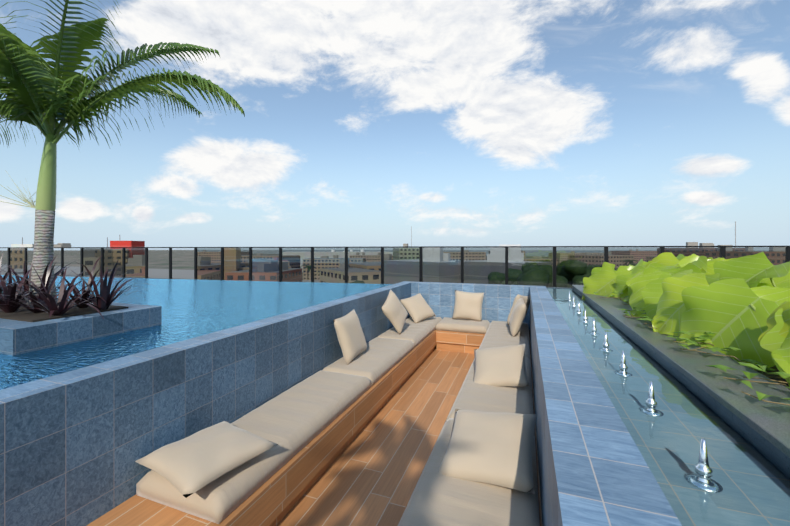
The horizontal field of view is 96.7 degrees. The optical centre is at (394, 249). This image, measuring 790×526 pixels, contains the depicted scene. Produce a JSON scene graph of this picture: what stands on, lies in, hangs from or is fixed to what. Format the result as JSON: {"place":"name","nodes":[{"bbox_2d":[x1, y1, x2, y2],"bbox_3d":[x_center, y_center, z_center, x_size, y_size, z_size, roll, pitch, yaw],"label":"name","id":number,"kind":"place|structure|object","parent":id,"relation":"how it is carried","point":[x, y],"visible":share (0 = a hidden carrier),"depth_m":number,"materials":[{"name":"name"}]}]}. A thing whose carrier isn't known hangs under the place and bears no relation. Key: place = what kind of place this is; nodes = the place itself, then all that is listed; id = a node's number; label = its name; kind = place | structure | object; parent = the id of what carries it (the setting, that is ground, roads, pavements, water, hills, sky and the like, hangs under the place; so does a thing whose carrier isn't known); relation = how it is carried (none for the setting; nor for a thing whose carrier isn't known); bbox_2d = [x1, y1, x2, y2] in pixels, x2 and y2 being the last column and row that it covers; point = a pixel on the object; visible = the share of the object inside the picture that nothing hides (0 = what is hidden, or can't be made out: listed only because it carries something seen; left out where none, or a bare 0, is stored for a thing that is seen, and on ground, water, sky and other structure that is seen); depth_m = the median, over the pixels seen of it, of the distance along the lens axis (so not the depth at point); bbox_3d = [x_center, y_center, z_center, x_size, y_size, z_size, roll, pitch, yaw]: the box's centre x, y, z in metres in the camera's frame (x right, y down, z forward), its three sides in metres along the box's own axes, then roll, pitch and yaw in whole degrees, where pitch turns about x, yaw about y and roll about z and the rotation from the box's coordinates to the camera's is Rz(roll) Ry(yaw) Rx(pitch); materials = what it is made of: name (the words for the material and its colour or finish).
{"place":"outdoors","nodes":[
{"label":"outdoors","id":0,"kind":"place"},
{"bbox_2d":[11,244,33,246],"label":"building","id":1,"kind":"structure","parent":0,"point":[21,245],"depth_m":154.38,"materials":[{"name":"white"}]},
{"bbox_2d":[54,243,70,246],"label":"building","id":2,"kind":"structure","parent":0,"point":[63,245],"depth_m":124.37,"materials":[{"name":"grey"}]},
{"bbox_2d":[0,273,203,279],"bbox_3d":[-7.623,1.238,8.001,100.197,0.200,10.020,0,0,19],"label":"pool edge","id":3,"kind":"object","parent":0,"point":[99,276],"depth_m":14.57,"materials":[{"name":"grey concrete"}]},
{"bbox_2d":[0,246,789,286],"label":"rail posts","id":4,"kind":"object","parent":3,"relation":"on","point":[722,251],"visible":0.54,"depth_m":10.99,"materials":[{"name":"black metal"}]},
{"bbox_2d":[0,247,785,287],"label":"glass railing panels","id":5,"kind":"object","parent":4,"relation":"attached to","point":[534,266],"visible":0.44,"depth_m":10.77,"materials":[{"name":"clear glass"}]},
{"bbox_2d":[573,288,789,465],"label":"planter wall","id":6,"kind":"structure","parent":3,"relation":"on","point":[785,458],"depth_m":1.45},
{"bbox_2d":[572,285,789,457],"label":"soil","id":7,"kind":"structure","parent":6,"relation":"on","point":[769,422],"depth_m":1.58,"materials":[{"name":"grey soil"}]},
{"bbox_2d":[755,365,788,386],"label":"plant","id":8,"kind":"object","parent":6,"relation":"in","point":[766,373],"depth_m":1.80,"materials":[{"name":"brown"}]},
{"bbox_2d":[582,252,789,386],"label":"philodendron","id":9,"kind":"object","parent":8,"relation":"on","point":[697,295],"depth_m":2.30,"materials":[{"name":"green plant"}]},
{"bbox_2d":[582,285,789,405],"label":"vine","id":10,"kind":"object","parent":8,"relation":"on","point":[761,396],"depth_m":1.73,"materials":[{"name":"green plant"}]},
{"bbox_2d":[110,241,144,246],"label":"building","id":11,"kind":"structure","parent":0,"point":[127,244],"depth_m":182.92,"materials":[{"name":"red"}]},
{"bbox_2d":[0,275,392,389],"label":"pool water","id":12,"kind":"structure","parent":0,"point":[191,308],"depth_m":3.68,"materials":[{"name":"blue liquid"}]},
{"bbox_2d":[276,347,474,525],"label":"lounge floor","id":13,"kind":"structure","parent":0,"point":[370,475],"depth_m":2.76,"materials":[{"name":"brown wood"}]},
{"bbox_2d":[87,330,436,525],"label":"bench","id":14,"kind":"object","parent":13,"relation":"on","point":[268,502],"visible":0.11,"depth_m":2.14,"materials":[{"name":"brown wood"}]},
{"bbox_2d":[136,370,370,523],"bbox_3d":[-0.804,1.254,2.611,0.575,0.121,1.780,0,0,20],"label":"cushion","id":15,"kind":"object","parent":14,"relation":"on","point":[293,421],"visible":0.71,"depth_m":2.29,"materials":[{"name":"beige fabric"}]},
{"bbox_2d":[135,421,278,497],"bbox_3d":[-1.035,1.130,1.961,0.520,0.116,0.520,0,0,32],"label":"pillow","id":16,"kind":"object","parent":15,"relation":"on","point":[186,467],"visible":1,"depth_m":1.86,"materials":[{"name":"fabric"}]},
{"bbox_2d":[322,337,413,386],"bbox_3d":[-0.252,1.254,4.107,0.575,0.121,1.390,0,0,20],"label":"cushion","id":17,"kind":"object","parent":14,"relation":"on","point":[377,360],"visible":0.83,"depth_m":3.84,"materials":[{"name":"beige fabric"}]},
{"bbox_2d":[333,309,366,364],"bbox_3d":[-0.483,0.961,3.889,0.217,0.510,0.534,0,0,20],"label":"pillow","id":18,"kind":"object","parent":17,"relation":"on","point":[351,337],"visible":1,"depth_m":3.75,"materials":[{"name":"fabric"}]},
{"bbox_2d":[378,317,441,347],"bbox_3d":[0.286,1.254,5.566,0.575,0.120,1.700,0,0,20],"label":"cushion","id":19,"kind":"object","parent":14,"relation":"on","point":[416,334],"visible":0.77,"depth_m":5.20,"materials":[{"name":"beige fabric"}]},
{"bbox_2d":[381,289,407,333],"bbox_3d":[0.007,0.909,5.094,0.265,0.618,0.658,0,0,20],"label":"pillow","id":20,"kind":"object","parent":19,"relation":"on","point":[394,311],"visible":1,"depth_m":4.97,"materials":[{"name":"fabric"}]},
{"bbox_2d":[400,293,435,322],"bbox_3d":[0.389,0.995,5.931,0.551,0.441,0.346,0,0,-41],"label":"pillow","id":21,"kind":"object","parent":19,"relation":"on","point":[418,308],"visible":1,"depth_m":5.85,"materials":[{"name":"fabric"}]},
{"bbox_2d":[0,281,681,525],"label":"lounge walls","id":22,"kind":"structure","parent":13,"relation":"on","point":[76,444],"depth_m":1.76,"materials":[{"name":"blue tile"}]},
{"bbox_2d":[270,344,436,525],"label":"bench plinth","id":23,"kind":"structure","parent":13,"relation":"on","point":[285,511],"depth_m":2.73,"materials":[{"name":"brown wood"}]},
{"bbox_2d":[437,342,479,353],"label":"bench plinth","id":24,"kind":"structure","parent":13,"relation":"on","point":[456,348],"depth_m":5.59,"materials":[{"name":"brown wood"}]},
{"bbox_2d":[436,330,484,345],"bbox_3d":[1.135,1.413,5.839,0.770,0.190,0.620,0,0,20],"label":"bench","id":25,"kind":"object","parent":13,"relation":"on","point":[461,338],"visible":0.5,"depth_m":5.55,"materials":[{"name":"brown wood"}]},
{"bbox_2d":[435,317,489,333],"bbox_3d":[1.138,1.254,5.846,0.810,0.120,0.575,0,0,20],"label":"cushion","id":26,"kind":"object","parent":25,"relation":"on","point":[459,325],"visible":0.94,"depth_m":5.65,"materials":[{"name":"beige fabric"}]},
{"bbox_2d":[452,290,483,320],"bbox_3d":[1.240,0.963,5.963,0.525,0.505,0.209,0,0,20],"label":"pillow","id":27,"kind":"object","parent":26,"relation":"on","point":[467,305],"visible":1,"depth_m":5.91,"materials":[{"name":"fabric"}]},
{"bbox_2d":[397,329,541,525],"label":"bench","id":28,"kind":"object","parent":13,"relation":"on","point":[539,501],"visible":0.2,"depth_m":2.22,"materials":[{"name":"brown wood"}]},
{"bbox_2d":[398,418,539,525],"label":"cushion","id":29,"kind":"object","parent":28,"relation":"on","point":[437,498],"visible":0.44,"depth_m":1.67,"materials":[{"name":"beige fabric"}]},
{"bbox_2d":[439,409,536,493],"bbox_3d":[0.528,1.102,1.981,0.519,0.257,0.468,0,0,26],"label":"pillow","id":30,"kind":"object","parent":29,"relation":"on","point":[494,448],"visible":0.98,"depth_m":1.88,"materials":[{"name":"fabric"}]},
{"bbox_2d":[446,357,534,435],"bbox_3d":[0.949,1.254,3.260,0.605,0.120,1.690,0,0,20],"label":"cushion","id":31,"kind":"object","parent":28,"relation":"on","point":[472,395],"visible":0.52,"depth_m":2.84,"materials":[{"name":"beige fabric"}]},
{"bbox_2d":[473,344,528,386],"bbox_3d":[0.964,1.083,3.249,0.517,0.359,0.462,0,0,20],"label":"pillow","id":32,"kind":"object","parent":31,"relation":"on","point":[504,366],"visible":1,"depth_m":3.17,"materials":[{"name":"fabric"}]},
{"bbox_2d":[479,321,530,359],"bbox_3d":[1.579,1.254,4.967,0.605,0.121,1.930,0,0,20],"label":"cushion","id":33,"kind":"object","parent":28,"relation":"on","point":[498,334],"visible":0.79,"depth_m":4.80,"materials":[{"name":"beige fabric"}]},
{"bbox_2d":[509,298,526,336],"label":"pillow","id":34,"kind":"object","parent":33,"relation":"on","point":[517,315],"visible":1,"depth_m":4.80,"materials":[{"name":"fabric"}]},
{"bbox_2d":[507,294,529,324],"bbox_3d":[1.931,0.945,5.452,0.213,0.543,0.562,0,0,44],"label":"pillow","id":35,"kind":"object","parent":33,"relation":"on","point":[526,299],"visible":0.46,"depth_m":5.34,"materials":[{"name":"fabric"}]},
{"bbox_2d":[22,221,735,246],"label":"antenna masts","id":36,"kind":"object","parent":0,"point":[411,236],"visible":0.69,"depth_m":182.65,"materials":[{"name":"grey metal"}]},
{"bbox_2d":[0,0,789,247],"label":"sky","id":37,"kind":"structure","parent":0,"point":[364,123],"materials":[{"name":"blue"}]},
{"bbox_2d":[499,244,520,245],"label":"building","id":38,"kind":"structure","parent":0,"point":[510,245],"depth_m":71.40,"materials":[{"name":"grey"}]},
{"label":"pool floor","id":39,"kind":"structure","parent":0,"visible":0},
{"bbox_2d":[0,300,161,355],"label":"pool planter","id":40,"kind":"object","parent":39,"relation":"on","point":[17,337],"visible":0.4,"depth_m":2.38,"materials":[{"name":"blue tile"}]},
{"bbox_2d":[0,302,127,321],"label":"planter soil","id":41,"kind":"structure","parent":40,"relation":"on","point":[24,314],"depth_m":2.54,"materials":[{"name":"brown soil"}]},
{"bbox_2d":[0,254,150,318],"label":"purple-leaved plants","id":42,"kind":"object","parent":41,"relation":"on","point":[15,296],"visible":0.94,"depth_m":2.61,"materials":[{"name":"purple plant"}]},
{"bbox_2d":[0,0,244,303],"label":"palm","id":43,"kind":"object","parent":41,"relation":"on","point":[39,91],"depth_m":2.84,"materials":[{"name":"green plant"}]},
{"bbox_2d":[0,171,35,207],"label":"palm flower stalk","id":44,"kind":"object","parent":43,"relation":"attached to","point":[30,203],"visible":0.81,"depth_m":2.82,"materials":[{"name":"yellow plant"}]},
{"label":"ground","id":45,"kind":"structure","parent":0,"visible":0},
{"bbox_2d":[686,242,713,247],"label":"building","id":46,"kind":"structure","parent":45,"relation":"on","point":[696,244],"depth_m":183.59,"materials":[{"name":"grey"}]},
{"bbox_3d":[0.946,0.903,1.422,0.130,0.470,9.360,0,0,20],"label":"channel floor shelf","id":47,"kind":"object","parent":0,"visible":0},
{"bbox_2d":[547,288,789,525],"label":"channel water","id":48,"kind":"structure","parent":47,"relation":"on","point":[749,485],"depth_m":1.20,"materials":[{"name":"blue liquid"}]},
{"bbox_2d":[583,309,587,321],"bbox_3d":[1.690,0.600,3.117,0.080,0.136,0.080,0,0,20],"label":"fountain jet","id":49,"kind":"object","parent":48,"relation":"on","point":[585,318],"visible":0.6,"depth_m":3.11,"materials":[{"name":"silver metal"}]},
{"bbox_2d":[591,319,596,333],"bbox_3d":[1.525,0.600,2.690,0.080,0.136,0.080,0,0,20],"label":"fountain jet","id":50,"kind":"object","parent":48,"relation":"on","point":[593,329],"visible":0.65,"depth_m":2.68,"materials":[{"name":"silver metal"}]},
{"bbox_2d":[603,332,608,349],"bbox_3d":[1.360,0.600,2.264,0.080,0.136,0.080,0,0,20],"label":"fountain jet","id":51,"kind":"object","parent":48,"relation":"on","point":[605,345],"visible":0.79,"depth_m":2.25,"materials":[{"name":"silver metal"}]},
{"bbox_2d":[619,351,627,373],"bbox_3d":[1.195,0.600,1.837,0.080,0.136,0.080,0,0,20],"label":"fountain jet","id":52,"kind":"object","parent":48,"relation":"on","point":[623,367],"visible":0.62,"depth_m":1.83,"materials":[{"name":"silver metal"}]},
{"bbox_2d":[645,381,656,411],"bbox_3d":[1.029,0.600,1.410,0.080,0.136,0.080,0,0,20],"label":"fountain jet","id":53,"kind":"object","parent":48,"relation":"on","point":[650,402],"visible":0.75,"depth_m":1.40,"materials":[{"name":"silver metal"}]},
{"bbox_2d":[695,438,712,482],"bbox_3d":[0.864,0.600,0.983,0.080,0.136,0.080,0,0,20],"label":"fountain jet","id":54,"kind":"object","parent":48,"relation":"on","point":[703,470],"visible":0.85,"depth_m":0.98,"materials":[{"name":"silver metal"}]}
]}

